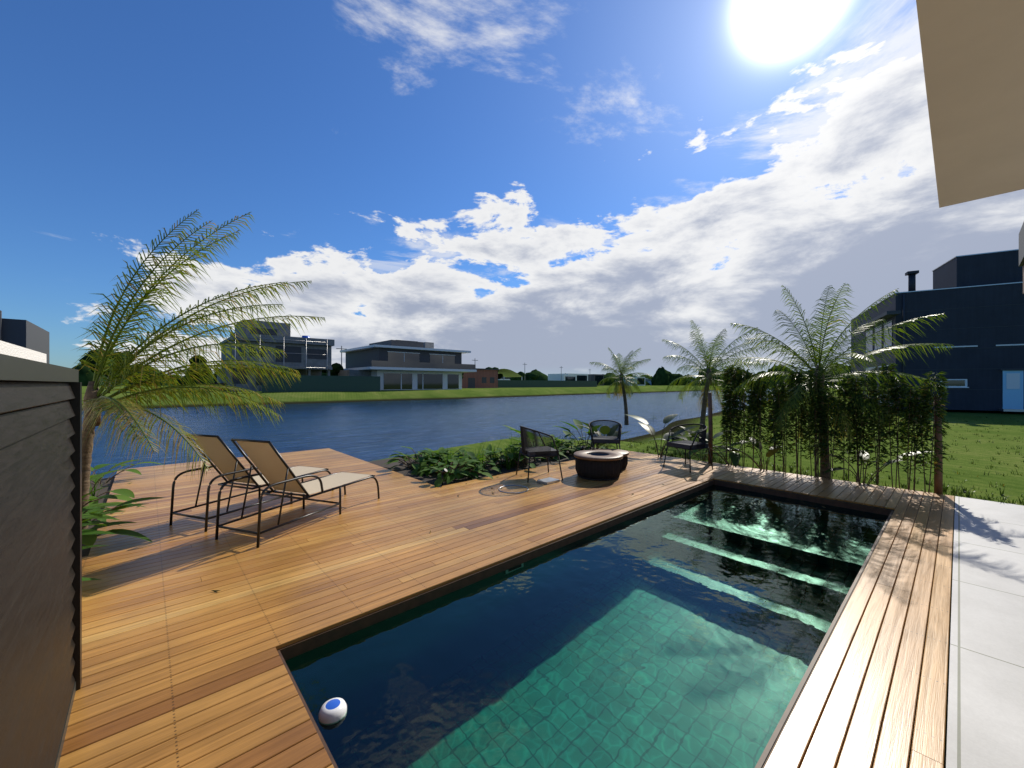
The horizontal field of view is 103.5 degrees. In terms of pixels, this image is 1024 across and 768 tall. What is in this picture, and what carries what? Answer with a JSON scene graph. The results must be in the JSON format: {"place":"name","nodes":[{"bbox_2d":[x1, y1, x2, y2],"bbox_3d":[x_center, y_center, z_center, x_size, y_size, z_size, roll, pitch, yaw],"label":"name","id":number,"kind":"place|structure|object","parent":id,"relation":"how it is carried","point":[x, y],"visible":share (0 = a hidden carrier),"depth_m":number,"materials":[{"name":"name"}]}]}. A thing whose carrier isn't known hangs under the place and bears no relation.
{"place":"outdoors","nodes":[
{"label":"outdoors","id":0,"kind":"place"},
{"bbox_2d":[0,310,48,363],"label":"dark house","id":1,"kind":"structure","parent":0,"point":[26,334],"depth_m":34.19,"materials":[{"name":"grey paint"}]},
{"bbox_2d":[82,477,114,556],"bbox_3d":[-4.918,2.090,4.249,0.800,0.960,6.700,0,0,-42],"label":"plant","id":2,"kind":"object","parent":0,"point":[86,551],"depth_m":6.05,"materials":[{"name":"green plant"}]},
{"bbox_2d":[82,388,786,477],"bbox_3d":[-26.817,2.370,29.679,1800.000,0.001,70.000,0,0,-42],"label":"lake water","id":3,"kind":"structure","parent":0,"point":[371,431],"depth_m":24.86,"materials":[{"name":"blue liquid"}]},
{"bbox_2d":[462,368,499,387],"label":"brick building","id":4,"kind":"structure","parent":0,"point":[483,378],"depth_m":95.89,"materials":[{"name":"red brick"}]},
{"bbox_2d":[110,462,855,591],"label":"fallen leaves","id":5,"kind":"object","parent":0,"point":[430,530],"visible":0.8,"depth_m":5.72,"materials":[{"name":"brown plant"}]},
{"bbox_2d":[0,0,1023,377],"label":"sky","id":6,"kind":"structure","parent":0,"point":[546,186],"materials":[{"name":"blue"}]},
{"bbox_2d":[82,385,1023,767],"bbox_3d":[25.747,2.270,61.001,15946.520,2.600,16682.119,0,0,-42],"label":"ground","id":7,"kind":"structure","parent":0,"point":[980,453],"depth_m":11.20,"materials":[{"name":"green plant"}]},
{"bbox_2d":[0,341,45,362],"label":"boundary wall","id":8,"kind":"structure","parent":7,"relation":"on","point":[9,349],"depth_m":5.16,"materials":[{"name":"white paint"}]},
{"bbox_2d":[72,209,325,529],"bbox_3d":[-3.412,-0.141,4.594,2.429,3.722,2.140,0,0,-42],"label":"palm","id":9,"kind":"object","parent":7,"relation":"on","point":[94,399],"visible":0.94,"depth_m":4.50,"materials":[{"name":"green plant"}]},
{"bbox_2d":[205,319,334,391],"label":"house","id":10,"kind":"structure","parent":7,"relation":"on","point":[306,355],"depth_m":55.62,"materials":[{"name":"concrete"},{"name":"glass"},{"name":"metal"}]},
{"bbox_2d":[79,349,538,392],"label":"garden trees","id":11,"kind":"object","parent":7,"relation":"on","point":[336,369],"visible":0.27,"depth_m":51.72,"materials":[{"name":"green plant"}]},
{"bbox_2d":[262,375,379,391],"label":"green fence","id":12,"kind":"object","parent":7,"relation":"on","point":[335,383],"visible":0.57,"depth_m":54.38,"materials":[{"name":"green"}]},
{"bbox_2d":[82,419,616,580],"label":"bed plants","id":13,"kind":"object","parent":7,"relation":"on","point":[435,462],"visible":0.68,"depth_m":7.04,"materials":[{"name":"green plant"}]},
{"bbox_2d":[338,340,476,389],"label":"modern house","id":14,"kind":"structure","parent":7,"relation":"on","point":[403,365],"depth_m":67.47,"materials":[{"name":"grey paint"}]},
{"bbox_2d":[336,346,562,380],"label":"utility poles","id":15,"kind":"object","parent":7,"relation":"on","point":[474,360],"visible":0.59,"depth_m":83.83,"materials":[{"name":"concrete"}]},
{"bbox_2d":[72,363,850,386],"bbox_3d":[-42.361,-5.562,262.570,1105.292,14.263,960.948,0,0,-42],"label":"distant trees","id":16,"kind":"object","parent":7,"relation":"on","point":[662,376],"visible":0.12,"depth_m":238.66,"materials":[{"name":"green plant"}]},
{"bbox_2d":[368,446,601,486],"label":"bed soil","id":17,"kind":"structure","parent":7,"relation":"on","point":[430,478],"depth_m":7.67,"materials":[{"name":"brown soil"}]},
{"bbox_2d":[441,446,584,485],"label":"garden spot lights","id":18,"kind":"object","parent":17,"relation":"on","point":[444,471],"visible":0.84,"depth_m":6.35,"materials":[{"name":"black"}]},
{"bbox_2d":[58,448,953,767],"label":"deck","id":19,"kind":"structure","parent":7,"relation":"on","point":[182,664],"depth_m":3.02,"materials":[{"name":"brown wood"}]},
{"bbox_2d":[0,354,81,767],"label":"fence frame","id":20,"kind":"object","parent":19,"relation":"on","point":[12,368],"visible":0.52,"depth_m":2.06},
{"bbox_2d":[0,381,59,414],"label":"fence","id":21,"kind":"object","parent":20,"relation":"attached to","point":[31,407],"visible":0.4,"depth_m":1.46,"materials":[{"name":"black wood"}]},
{"bbox_2d":[0,382,74,767],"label":"fence slats","id":22,"kind":"object","parent":20,"relation":"attached to","point":[37,575],"visible":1,"depth_m":1.37,"materials":[{"name":"grey wood"}]},
{"bbox_2d":[169,434,332,531],"bbox_3d":[-3.223,1.068,5.229,0.606,1.006,1.796,0,0,20],"label":"sun lounger","id":23,"kind":"object","parent":19,"relation":"on","point":[225,461],"visible":0.73,"depth_m":4.72,"materials":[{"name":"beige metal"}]},
{"bbox_2d":[215,438,379,547],"bbox_3d":[-2.405,1.068,4.808,0.606,1.006,1.796,0,0,20],"label":"sun lounger","id":24,"kind":"object","parent":19,"relation":"on","point":[269,462],"visible":1,"depth_m":4.36,"materials":[{"name":"beige fabric"}]},
{"bbox_2d":[498,477,559,492],"bbox_3d":[0.260,1.554,6.232,1.098,0.039,0.456,0,0,-42],"label":"deck drain","id":25,"kind":"object","parent":19,"relation":"on","point":[548,480],"visible":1,"depth_m":6.36,"materials":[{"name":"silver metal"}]},
{"bbox_2d":[516,426,562,482],"bbox_3d":[0.445,1.135,6.808,0.632,0.873,0.677,0,0,-17],"label":"armchair","id":26,"kind":"object","parent":19,"relation":"on","point":[527,450],"visible":1,"depth_m":6.60,"materials":[{"name":"black metal"}]},
{"bbox_2d":[574,450,622,480],"bbox_3d":[1.467,1.381,6.878,0.828,0.382,0.828,0,0,-42],"label":"fire pit table","id":27,"kind":"object","parent":19,"relation":"on","point":[600,465],"visible":1,"depth_m":6.59,"materials":[{"name":"black wicker"}]},
{"bbox_2d":[588,420,621,449],"bbox_3d":[1.906,1.165,8.265,0.677,0.813,0.632,0,0,8],"label":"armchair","id":28,"kind":"object","parent":19,"relation":"on","point":[609,439],"visible":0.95,"depth_m":8.37,"materials":[{"name":"black metal"}]},
{"bbox_2d":[596,449,628,469],"bbox_3d":[1.858,1.421,7.609,0.668,0.302,0.668,0,0,-42],"label":"side table","id":29,"kind":"object","parent":19,"relation":"on","point":[624,460],"visible":0.31,"depth_m":7.47,"materials":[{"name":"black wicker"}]},
{"bbox_2d":[663,424,712,472],"bbox_3d":[3.291,1.165,7.554,0.632,0.813,0.677,0,0,-27],"label":"armchair","id":30,"kind":"object","parent":19,"relation":"on","point":[688,434],"visible":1,"depth_m":7.61,"materials":[{"name":"black metal"}]},
{"bbox_2d":[713,479,891,767],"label":"pool edge","id":31,"kind":"object","parent":19,"relation":"in","point":[840,614],"visible":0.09,"depth_m":3.04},
{"bbox_2d":[285,485,887,767],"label":"pool water","id":32,"kind":"structure","parent":31,"relation":"in","point":[689,631],"depth_m":2.53,"materials":[{"name":"teal liquid"}]},
{"bbox_2d":[319,697,346,723],"bbox_3d":[-0.909,1.653,2.050,0.132,0.055,0.132,0,0,-42],"label":"pool float","id":33,"kind":"object","parent":32,"relation":"on","point":[332,710],"visible":1,"depth_m":2.02,"materials":[{"name":"white plastic"}]},
{"bbox_2d":[498,369,521,379],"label":"hill","id":34,"kind":"structure","parent":7,"relation":"on","point":[507,373],"depth_m":116.61,"materials":[{"name":"green plant"}]},
{"bbox_2d":[498,380,596,387],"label":"hedge","id":35,"kind":"object","parent":7,"relation":"on","point":[522,383],"visible":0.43,"depth_m":115.72,"materials":[{"name":"green plant"}]},
{"bbox_2d":[498,373,691,385],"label":"distant buildings","id":36,"kind":"structure","parent":7,"relation":"on","point":[598,378],"depth_m":209.04,"materials":[{"name":"white"}]},
{"bbox_2d":[277,480,954,767],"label":"deck skirt","id":37,"kind":"object","parent":7,"relation":"on","point":[314,641],"visible":0.26,"depth_m":3.15,"materials":[{"name":"brown wood"}]},
{"bbox_2d":[590,347,651,424],"bbox_3d":[4.902,0.090,18.023,2.750,3.461,2.624,0,0,-42],"label":"lawn palm","id":38,"kind":"object","parent":7,"relation":"on","point":[622,385],"visible":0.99,"depth_m":17.89,"materials":[{"name":"green plant"}]},
{"bbox_2d":[662,320,767,439],"bbox_3d":[5.797,-0.049,11.693,2.769,3.538,2.831,0,0,31],"label":"lawn palm","id":39,"kind":"object","parent":7,"relation":"on","point":[710,381],"visible":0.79,"depth_m":11.50,"materials":[{"name":"green plant"}]},
{"bbox_2d":[496,408,1023,505],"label":"lawn tufts","id":40,"kind":"object","parent":7,"relation":"on","point":[953,491],"visible":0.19,"depth_m":7.72,"materials":[{"name":"green plant"}]},
{"bbox_2d":[578,362,951,492],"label":"hedge plants","id":41,"kind":"object","parent":7,"relation":"on","point":[755,404],"visible":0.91,"depth_m":6.62,"materials":[{"name":"green plant"}]},
{"bbox_2d":[708,393,942,493],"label":"hedge posts","id":42,"kind":"object","parent":7,"relation":"on","point":[938,482],"visible":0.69,"depth_m":5.82,"materials":[{"name":"brown wood"}]},
{"bbox_2d":[718,283,954,478],"bbox_3d":[5.442,-0.065,7.057,3.096,3.572,3.241,0,0,2],"label":"hedge palm","id":43,"kind":"object","parent":7,"relation":"on","point":[817,358],"visible":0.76,"depth_m":6.93,"materials":[{"name":"green plant"}]},
{"bbox_2d":[836,496,943,767],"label":"deck substructure","id":44,"kind":"object","parent":7,"relation":"on","point":[898,652],"visible":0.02,"depth_m":2.29,"materials":[{"name":"black wood"}]},
{"bbox_2d":[850,249,1023,411],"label":"neighbour house","id":45,"kind":"structure","parent":7,"relation":"on","point":[977,300],"depth_m":22.88,"materials":[{"name":"black concrete"}]},
{"bbox_2d":[916,0,1023,207],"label":"roof overhang","id":46,"kind":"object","parent":7,"relation":"on","point":[973,57],"depth_m":1.85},
{"bbox_2d":[946,496,1023,767],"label":"pavement","id":47,"kind":"structure","parent":0,"point":[985,725],"depth_m":2.49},
{"bbox_2d":[1019,222,1023,293],"bbox_3d":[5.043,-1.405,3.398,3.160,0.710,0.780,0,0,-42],"label":"building","id":48,"kind":"structure","parent":0,"point":[1021,247],"depth_m":4.55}
]}

